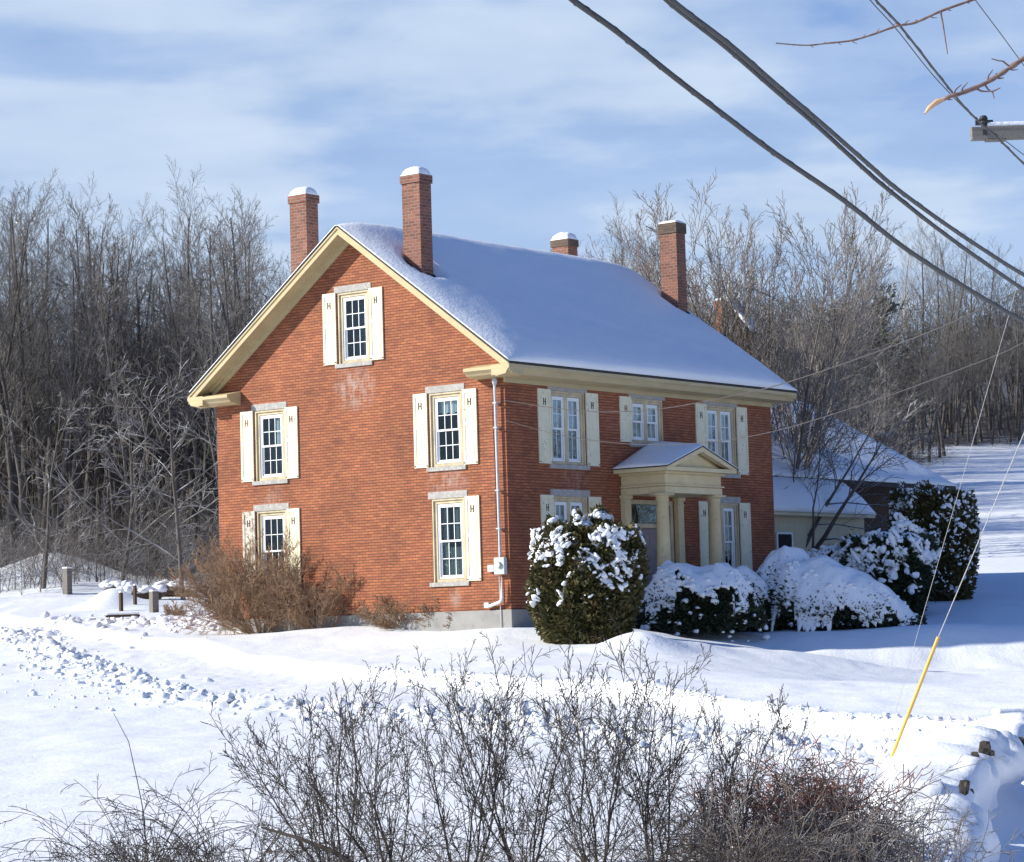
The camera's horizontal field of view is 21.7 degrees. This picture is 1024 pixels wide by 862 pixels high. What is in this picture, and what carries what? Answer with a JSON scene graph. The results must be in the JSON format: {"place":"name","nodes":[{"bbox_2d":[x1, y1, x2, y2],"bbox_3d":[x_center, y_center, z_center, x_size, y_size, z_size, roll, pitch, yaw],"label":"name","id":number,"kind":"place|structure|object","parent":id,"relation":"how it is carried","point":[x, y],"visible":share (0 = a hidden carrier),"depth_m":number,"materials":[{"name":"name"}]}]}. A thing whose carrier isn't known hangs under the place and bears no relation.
{"place":"outdoors","nodes":[
{"label":"outdoors","id":0,"kind":"place"},
{"bbox_2d":[0,357,1023,861],"bbox_3d":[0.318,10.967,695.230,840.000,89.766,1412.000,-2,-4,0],"label":"ground","id":1,"kind":"structure","parent":0,"point":[48,753],"depth_m":47.81,"materials":[{"name":"snow"}]},
{"bbox_2d":[0,263,53,562],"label":"bare tree","id":2,"kind":"object","parent":1,"relation":"on","point":[10,472],"visible":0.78,"depth_m":118.84,"materials":[{"name":"grey plant"}]},
{"bbox_2d":[0,204,56,429],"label":"bare tree","id":3,"kind":"object","parent":1,"relation":"on","point":[36,221],"visible":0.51,"depth_m":122.42,"materials":[{"name":"grey plant"}]},
{"bbox_2d":[0,168,69,437],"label":"bare tree","id":4,"kind":"object","parent":1,"relation":"on","point":[19,288],"visible":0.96,"depth_m":120.02,"materials":[{"name":"grey plant"}]},
{"bbox_2d":[1,315,83,552],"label":"bare tree","id":5,"kind":"object","parent":1,"relation":"on","point":[43,469],"visible":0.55,"depth_m":120.70,"materials":[{"name":"grey plant"}]},
{"bbox_2d":[0,250,85,557],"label":"bare tree","id":6,"kind":"object","parent":1,"relation":"on","point":[20,484],"visible":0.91,"depth_m":117.30,"materials":[{"name":"grey plant"}]},
{"bbox_2d":[0,180,85,560],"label":"bare tree","id":7,"kind":"object","parent":1,"relation":"on","point":[25,422],"visible":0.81,"depth_m":120.86,"materials":[{"name":"grey plant"}]},
{"bbox_2d":[0,275,89,552],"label":"bare tree","id":8,"kind":"object","parent":1,"relation":"on","point":[50,411],"visible":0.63,"depth_m":120.99,"materials":[{"name":"grey plant"}]},
{"bbox_2d":[0,181,96,546],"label":"bare tree","id":9,"kind":"object","parent":1,"relation":"on","point":[39,465],"visible":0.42,"depth_m":137.30,"materials":[{"name":"grey plant"}]},
{"bbox_2d":[0,208,110,552],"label":"bare tree","id":10,"kind":"object","parent":1,"relation":"on","point":[67,433],"visible":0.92,"depth_m":117.69,"materials":[{"name":"grey plant"}]},
{"bbox_2d":[0,387,114,588],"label":"snowy tree","id":11,"kind":"object","parent":1,"relation":"on","point":[45,566],"visible":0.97,"depth_m":103.43,"materials":[{"name":"grey plant"}]},
{"bbox_2d":[40,252,126,555],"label":"bare tree","id":12,"kind":"object","parent":1,"relation":"on","point":[69,454],"visible":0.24,"depth_m":121.97,"materials":[{"name":"grey plant"}]},
{"bbox_2d":[42,223,131,546],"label":"bare tree","id":13,"kind":"object","parent":1,"relation":"on","point":[80,468],"visible":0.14,"depth_m":136.72,"materials":[{"name":"grey plant"}]},
{"bbox_2d":[40,193,146,553],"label":"bare tree","id":14,"kind":"object","parent":1,"relation":"on","point":[75,455],"visible":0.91,"depth_m":117.33,"materials":[{"name":"grey plant"}]},
{"bbox_2d":[43,193,146,551],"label":"bare tree","id":15,"kind":"object","parent":1,"relation":"on","point":[87,478],"visible":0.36,"depth_m":133.79,"materials":[{"name":"grey plant"}]},
{"bbox_2d":[42,242,151,568],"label":"bare tree","id":16,"kind":"object","parent":1,"relation":"on","point":[110,469],"visible":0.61,"depth_m":119.95,"materials":[{"name":"grey plant"}]},
{"bbox_2d":[43,235,150,561],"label":"bare tree","id":17,"kind":"object","parent":1,"relation":"on","point":[102,454],"visible":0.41,"depth_m":122.18,"materials":[{"name":"grey plant"}]},
{"bbox_2d":[34,227,164,568],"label":"bare tree","id":18,"kind":"object","parent":1,"relation":"on","point":[114,476],"visible":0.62,"depth_m":120.11,"materials":[{"name":"grey plant"}]},
{"bbox_2d":[58,248,150,573],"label":"bare tree","id":19,"kind":"object","parent":1,"relation":"on","point":[110,370],"visible":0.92,"depth_m":116.04,"materials":[{"name":"grey plant"}]},
{"bbox_2d":[0,488,219,594],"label":"brush line","id":20,"kind":"object","parent":1,"relation":"on","point":[172,564],"visible":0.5,"depth_m":105.38,"materials":[{"name":"plant"}]},
{"bbox_2d":[78,282,147,561],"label":"bare tree","id":21,"kind":"object","parent":1,"relation":"on","point":[96,476],"visible":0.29,"depth_m":122.11,"materials":[{"name":"grey plant"}]},
{"bbox_2d":[62,232,168,564],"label":"bare tree","id":22,"kind":"object","parent":1,"relation":"on","point":[107,484],"visible":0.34,"depth_m":121.50,"materials":[{"name":"grey plant"}]},
{"bbox_2d":[64,192,173,528],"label":"bare tree","id":23,"kind":"object","parent":1,"relation":"on","point":[128,247],"visible":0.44,"depth_m":150.85,"materials":[{"name":"grey plant"}]},
{"bbox_2d":[29,337,218,599],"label":"snowy tree","id":24,"kind":"object","parent":1,"relation":"on","point":[179,549],"visible":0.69,"depth_m":98.81,"materials":[{"name":"grey plant"}]},
{"bbox_2d":[40,374,217,580],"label":"snowy tree","id":25,"kind":"object","parent":1,"relation":"on","point":[132,507],"visible":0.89,"depth_m":103.69,"materials":[{"name":"grey plant"}]},
{"bbox_2d":[88,242,176,548],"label":"bare tree","id":26,"kind":"object","parent":1,"relation":"on","point":[134,459],"visible":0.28,"depth_m":132.97,"materials":[{"name":"grey plant"}]},
{"bbox_2d":[75,235,197,571],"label":"bare tree","id":27,"kind":"object","parent":1,"relation":"on","point":[137,453],"visible":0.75,"depth_m":118.37,"materials":[{"name":"grey plant"}]},
{"bbox_2d":[95,272,184,566],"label":"bare tree","id":28,"kind":"object","parent":1,"relation":"on","point":[144,426],"visible":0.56,"depth_m":121.29,"materials":[{"name":"grey plant"}]},
{"bbox_2d":[99,225,192,564],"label":"bare tree","id":29,"kind":"object","parent":1,"relation":"on","point":[136,287],"visible":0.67,"depth_m":122.18,"materials":[{"name":"grey plant"}]},
{"bbox_2d":[0,751,296,861],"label":"bramble","id":30,"kind":"object","parent":1,"relation":"on","point":[173,827],"visible":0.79,"depth_m":19.03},
{"bbox_2d":[101,342,224,545],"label":"snowy tree","id":31,"kind":"object","parent":1,"relation":"on","point":[212,452],"visible":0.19,"depth_m":102.93,"materials":[{"name":"grey plant"}]},
{"bbox_2d":[124,262,205,562],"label":"bare tree","id":32,"kind":"object","parent":1,"relation":"on","point":[175,454],"visible":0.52,"depth_m":120.69,"materials":[{"name":"grey plant"}]},
{"bbox_2d":[132,264,213,562],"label":"bare tree","id":33,"kind":"object","parent":1,"relation":"on","point":[171,491],"visible":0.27,"depth_m":123.73,"materials":[{"name":"grey plant"}]},
{"bbox_2d":[130,275,217,561],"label":"bare tree","id":34,"kind":"object","parent":1,"relation":"on","point":[190,466],"visible":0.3,"depth_m":123.42,"materials":[{"name":"grey plant"}]},
{"bbox_2d":[131,207,219,560],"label":"bare tree","id":35,"kind":"object","parent":1,"relation":"on","point":[179,356],"visible":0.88,"depth_m":118.71,"materials":[{"name":"grey plant"}]},
{"bbox_2d":[139,250,239,530],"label":"bare tree","id":36,"kind":"object","parent":1,"relation":"on","point":[188,435],"visible":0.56,"depth_m":119.31,"materials":[{"name":"grey plant"}]},
{"bbox_2d":[144,157,235,538],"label":"bare tree","id":37,"kind":"object","parent":1,"relation":"on","point":[194,265],"visible":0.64,"depth_m":133.36,"materials":[{"name":"grey plant"}]},
{"bbox_2d":[153,209,265,460],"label":"bare tree","id":38,"kind":"object","parent":1,"relation":"on","point":[210,310],"visible":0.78,"depth_m":116.96,"materials":[{"name":"grey plant"}]},
{"bbox_2d":[153,191,267,536],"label":"bare tree","id":39,"kind":"object","parent":1,"relation":"on","point":[241,208],"visible":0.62,"depth_m":122.10,"materials":[{"name":"grey plant"}]},
{"bbox_2d":[169,219,259,455],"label":"bare tree","id":40,"kind":"object","parent":1,"relation":"on","point":[223,309],"visible":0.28,"depth_m":121.08,"materials":[{"name":"grey plant"}]},
{"bbox_2d":[171,205,271,513],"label":"bare tree","id":41,"kind":"object","parent":1,"relation":"on","point":[205,464],"visible":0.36,"depth_m":131.63,"materials":[{"name":"grey plant"}]},
{"bbox_2d":[185,231,262,416],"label":"bare tree","id":42,"kind":"object","parent":1,"relation":"on","point":[238,316],"visible":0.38,"depth_m":119.87,"materials":[{"name":"grey plant"}]},
{"bbox_2d":[184,216,271,432],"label":"bare tree","id":43,"kind":"object","parent":1,"relation":"on","point":[226,306],"visible":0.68,"depth_m":114.33,"materials":[{"name":"grey plant"}]},
{"bbox_2d":[60,730,413,861],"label":"bramble","id":44,"kind":"object","parent":1,"relation":"on","point":[212,857],"visible":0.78,"depth_m":18.73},
{"bbox_2d":[155,526,319,635],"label":"brown bush","id":45,"kind":"object","parent":1,"relation":"on","point":[227,593],"visible":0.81,"depth_m":73.94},
{"bbox_2d":[197,207,278,355],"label":"bare tree","id":46,"kind":"object","parent":1,"relation":"on","point":[257,229],"visible":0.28,"depth_m":124.08,"materials":[{"name":"grey plant"}]},
{"bbox_2d":[202,188,285,357],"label":"bare tree","id":47,"kind":"object","parent":1,"relation":"on","point":[237,254],"visible":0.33,"depth_m":131.51,"materials":[{"name":"grey plant"}]},
{"bbox_2d":[235,559,361,630],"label":"brown bush","id":48,"kind":"object","parent":1,"relation":"on","point":[301,612],"visible":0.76,"depth_m":73.07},
{"bbox_2d":[200,676,411,861],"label":"shrub","id":49,"kind":"object","parent":1,"relation":"on","point":[307,785],"visible":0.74,"depth_m":19.81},
{"bbox_2d":[239,655,494,861],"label":"shrub","id":50,"kind":"object","parent":1,"relation":"on","point":[373,801],"visible":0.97,"depth_m":18.92,"materials":[{"name":"plant"}]},
{"bbox_2d":[346,593,426,629],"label":"brown bush","id":51,"kind":"object","parent":1,"relation":"on","point":[385,622],"visible":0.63,"depth_m":71.76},
{"bbox_2d":[0,788,849,861],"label":"bramble tangle","id":52,"kind":"object","parent":1,"relation":"on","point":[123,856],"visible":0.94,"depth_m":18.17,"materials":[{"name":"plant"}]},
{"bbox_2d":[388,631,564,861],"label":"shrub","id":53,"kind":"object","parent":1,"relation":"on","point":[474,803],"visible":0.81,"depth_m":19.49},
{"bbox_2d":[0,610,976,773],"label":"snow clods","id":54,"kind":"object","parent":1,"relation":"on","point":[228,697],"visible":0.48,"depth_m":49.09,"materials":[{"name":"white"}]},
{"bbox_2d":[187,166,796,631],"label":"brick house","id":55,"kind":"structure","parent":1,"relation":"on","point":[357,384],"depth_m":73.64,"materials":[{"name":"brick"}]},
{"bbox_2d":[240,401,298,485],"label":"window","id":56,"kind":"structure","parent":55,"relation":"in","point":[282,450],"depth_m":75.45,"materials":[{"name":"white wood"}]},
{"bbox_2d":[242,503,301,591],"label":"window","id":57,"kind":"structure","parent":55,"relation":"in","point":[276,520],"depth_m":75.26,"materials":[{"name":"white wood"}]},
{"bbox_2d":[322,282,383,368],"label":"window","id":58,"kind":"structure","parent":55,"relation":"in","point":[363,319],"depth_m":73.75,"materials":[{"name":"white wood"}]},
{"bbox_2d":[413,383,478,471],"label":"window","id":59,"kind":"structure","parent":55,"relation":"in","point":[449,441],"depth_m":71.59,"materials":[{"name":"white wood"}]},
{"bbox_2d":[428,490,481,586],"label":"window","id":60,"kind":"structure","parent":55,"relation":"in","point":[451,554],"depth_m":71.14,"materials":[{"name":"white wood"}]},
{"bbox_2d":[537,386,599,469],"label":"window","id":61,"kind":"structure","parent":55,"relation":"in","point":[555,450],"depth_m":72.47,"materials":[{"name":"white wood"}]},
{"bbox_2d":[540,489,600,528],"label":"window","id":62,"kind":"structure","parent":55,"relation":"in","point":[556,503],"depth_m":72.06,"materials":[{"name":"white wood"}]},
{"bbox_2d":[619,394,664,446],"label":"window","id":63,"kind":"structure","parent":55,"relation":"in","point":[635,427],"depth_m":75.25,"materials":[{"name":"white wood"}]},
{"bbox_2d":[631,499,674,593],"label":"front door","id":64,"kind":"structure","parent":55,"relation":"in","point":[649,531],"depth_m":75.19,"materials":[{"name":"wood"}]},
{"bbox_2d":[695,401,748,478],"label":"window","id":65,"kind":"structure","parent":55,"relation":"in","point":[710,420],"depth_m":78.74,"materials":[{"name":"white wood"}]},
{"bbox_2d":[698,497,752,569],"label":"window","id":66,"kind":"structure","parent":55,"relation":"in","point":[727,504],"depth_m":78.57,"materials":[{"name":"white wood"}]},
{"bbox_2d":[504,290,1020,411],"bbox_3d":[3.186,-1.356,48.304,0.175,2.440,43.615,-1,-4,-9],"label":"service drop","id":67,"kind":"object","parent":55,"relation":"attached to","point":[795,379],"visible":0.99,"depth_m":40.58,"materials":[{"name":"metal"}]},
{"bbox_2d":[0,258,1023,539],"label":"distant woods","id":68,"kind":"object","parent":1,"relation":"on","point":[896,326],"visible":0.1,"depth_m":180.55,"materials":[{"name":"plant"}]},
{"bbox_2d":[0,380,1023,579],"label":"undergrowth","id":69,"kind":"object","parent":1,"relation":"on","point":[126,521],"visible":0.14,"depth_m":118.72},
{"bbox_2d":[406,639,633,861],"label":"shrub","id":70,"kind":"object","parent":1,"relation":"on","point":[493,793],"visible":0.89,"depth_m":19.05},
{"bbox_2d":[524,502,651,644],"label":"arborvitae","id":71,"kind":"object","parent":1,"relation":"on","point":[587,574],"visible":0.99,"depth_m":66.00,"materials":[{"name":"green"}]},
{"bbox_2d":[510,612,687,861],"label":"shrub","id":72,"kind":"object","parent":1,"relation":"on","point":[598,797],"visible":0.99,"depth_m":18.72,"materials":[{"name":"plant"}]},
{"bbox_2d":[586,638,735,861],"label":"shrub","id":73,"kind":"object","parent":1,"relation":"on","point":[671,766],"visible":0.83,"depth_m":19.47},
{"bbox_2d":[585,220,761,326],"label":"vase tree","id":74,"kind":"object","parent":1,"relation":"on","point":[708,309],"visible":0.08,"depth_m":97.24,"materials":[{"name":"grey plant"}]},
{"bbox_2d":[634,560,769,641],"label":"juniper bush","id":75,"kind":"object","parent":1,"relation":"on","point":[680,596],"visible":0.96,"depth_m":71.07,"materials":[{"name":"white plant"}]},
{"bbox_2d":[714,565,788,631],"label":"juniper bush","id":76,"kind":"object","parent":1,"relation":"on","point":[758,584],"visible":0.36,"depth_m":73.22,"materials":[{"name":"white plant"}]},
{"bbox_2d":[676,684,850,861],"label":"shrub","id":77,"kind":"object","parent":1,"relation":"on","point":[733,776],"visible":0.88,"depth_m":19.10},
{"bbox_2d":[604,167,949,482],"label":"vase tree","id":78,"kind":"object","parent":1,"relation":"on","point":[820,398],"visible":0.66,"depth_m":86.90,"materials":[{"name":"grey plant"}]},
{"bbox_2d":[627,750,926,861],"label":"bramble","id":79,"kind":"object","parent":1,"relation":"on","point":[770,818],"visible":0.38,"depth_m":19.20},
{"bbox_2d":[741,545,837,629],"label":"juniper bush","id":80,"kind":"object","parent":1,"relation":"on","point":[772,564],"visible":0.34,"depth_m":73.87,"materials":[{"name":"white plant"}]},
{"bbox_2d":[662,731,944,861],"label":"red tangle","id":81,"kind":"object","parent":1,"relation":"on","point":[827,790],"visible":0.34,"depth_m":19.87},
{"bbox_2d":[613,753,1023,861],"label":"grey tangle","id":82,"kind":"object","parent":1,"relation":"on","point":[858,846],"visible":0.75,"depth_m":18.69,"materials":[{"name":"plant"}]},
{"bbox_2d":[700,317,960,602],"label":"yard tree","id":83,"kind":"object","parent":1,"relation":"on","point":[830,526],"visible":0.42,"depth_m":83.56,"materials":[{"name":"grey plant"}]},
{"bbox_2d":[767,555,926,631],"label":"juniper bush","id":84,"kind":"object","parent":1,"relation":"on","point":[813,593],"visible":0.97,"depth_m":72.56,"materials":[{"name":"white plant"}]},
{"bbox_2d":[770,401,956,551],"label":"barn","id":85,"kind":"structure","parent":1,"relation":"on","point":[793,503],"depth_m":87.44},
{"bbox_2d":[740,748,1005,861],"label":"bramble","id":86,"kind":"object","parent":1,"relation":"on","point":[921,820],"visible":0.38,"depth_m":19.75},
{"bbox_2d":[834,512,940,615],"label":"yew bush","id":87,"kind":"object","parent":1,"relation":"on","point":[901,555],"visible":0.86,"depth_m":76.98,"materials":[{"name":"green plant"}]},
{"bbox_2d":[847,311,928,443],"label":"bare tree","id":88,"kind":"object","parent":1,"relation":"on","point":[885,399],"visible":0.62,"depth_m":127.04,"materials":[{"name":"grey plant"}]},
{"bbox_2d":[851,281,935,447],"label":"pine tree","id":89,"kind":"object","parent":1,"relation":"on","point":[890,309],"visible":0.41,"depth_m":158.56,"materials":[{"name":"grey plant"}]},
{"bbox_2d":[832,354,966,465],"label":"dark brush tree","id":90,"kind":"object","parent":1,"relation":"on","point":[904,369],"visible":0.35,"depth_m":148.36,"materials":[{"name":"grey plant"}]},
{"bbox_2d":[886,220,928,437],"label":"pale tree","id":91,"kind":"object","parent":1,"relation":"on","point":[905,286],"visible":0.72,"depth_m":237.27,"materials":[{"name":"grey plant"}]},
{"bbox_2d":[885,214,944,449],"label":"bare tree","id":92,"kind":"object","parent":1,"relation":"on","point":[922,299],"visible":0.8,"depth_m":219.24,"materials":[{"name":"grey plant"}]},
{"bbox_2d":[831,712,1023,861],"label":"stone wall","id":93,"kind":"structure","parent":1,"relation":"on","point":[979,783],"depth_m":24.88,"materials":[{"name":"white"}]},
{"bbox_2d":[912,227,956,435],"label":"bare tree","id":94,"kind":"object","parent":1,"relation":"on","point":[939,305],"visible":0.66,"depth_m":238.66,"materials":[{"name":"grey plant"}]},
{"bbox_2d":[896,479,980,601],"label":"arborvitae","id":95,"kind":"object","parent":1,"relation":"on","point":[928,507],"visible":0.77,"depth_m":83.02,"materials":[{"name":"green"}]},
{"bbox_2d":[924,234,983,431],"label":"bare tree","id":96,"kind":"object","parent":1,"relation":"on","point":[957,323],"visible":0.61,"depth_m":243.13,"materials":[{"name":"grey plant"}]},
{"bbox_2d":[890,433,1023,756],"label":"guy wire","id":97,"kind":"object","parent":1,"relation":"on","point":[915,695],"visible":0.85,"depth_m":28.53,"materials":[{"name":"metal"}]},
{"bbox_2d":[971,235,1017,429],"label":"bare tree","id":98,"kind":"object","parent":1,"relation":"on","point":[988,322],"visible":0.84,"depth_m":243.88,"materials":[{"name":"grey plant"}]},
{"bbox_2d":[970,115,1023,141],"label":"utility pole","id":99,"kind":"object","parent":1,"relation":"on","point":[1011,130],"visible":0.94,"depth_m":26.30,"materials":[{"name":"white"}]},
{"bbox_2d":[569,0,1023,323],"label":"telephone cable","id":100,"kind":"object","parent":99,"relation":"attached to","point":[647,55],"visible":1,"depth_m":18.15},
{"bbox_2d":[663,0,1023,291],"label":"telephone cable","id":101,"kind":"object","parent":99,"relation":"attached to","point":[824,132],"visible":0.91,"depth_m":18.60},
{"bbox_2d":[668,0,1023,276],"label":"telephone cable","id":102,"kind":"object","parent":99,"relation":"attached to","point":[751,63],"visible":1,"depth_m":18.13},
{"bbox_2d":[875,0,1023,164],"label":"power line","id":103,"kind":"object","parent":99,"relation":"attached to","point":[943,81],"visible":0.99,"depth_m":23.59,"materials":[{"name":"rubber"}]},
{"bbox_2d":[0,0,1023,372],"label":"sky","id":104,"kind":"structure","parent":0,"point":[523,117],"materials":[{"name":"blue"}]},
{"bbox_2d":[776,0,974,53],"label":"overhanging branch","id":105,"kind":"object","parent":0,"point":[920,20],"visible":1,"depth_m":9.13,"materials":[{"name":"brown plant"}]},
{"bbox_2d":[924,56,1023,113],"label":"overhanging branch","id":106,"kind":"object","parent":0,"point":[1011,66],"visible":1,"depth_m":9.11,"materials":[{"name":"brown plant"}]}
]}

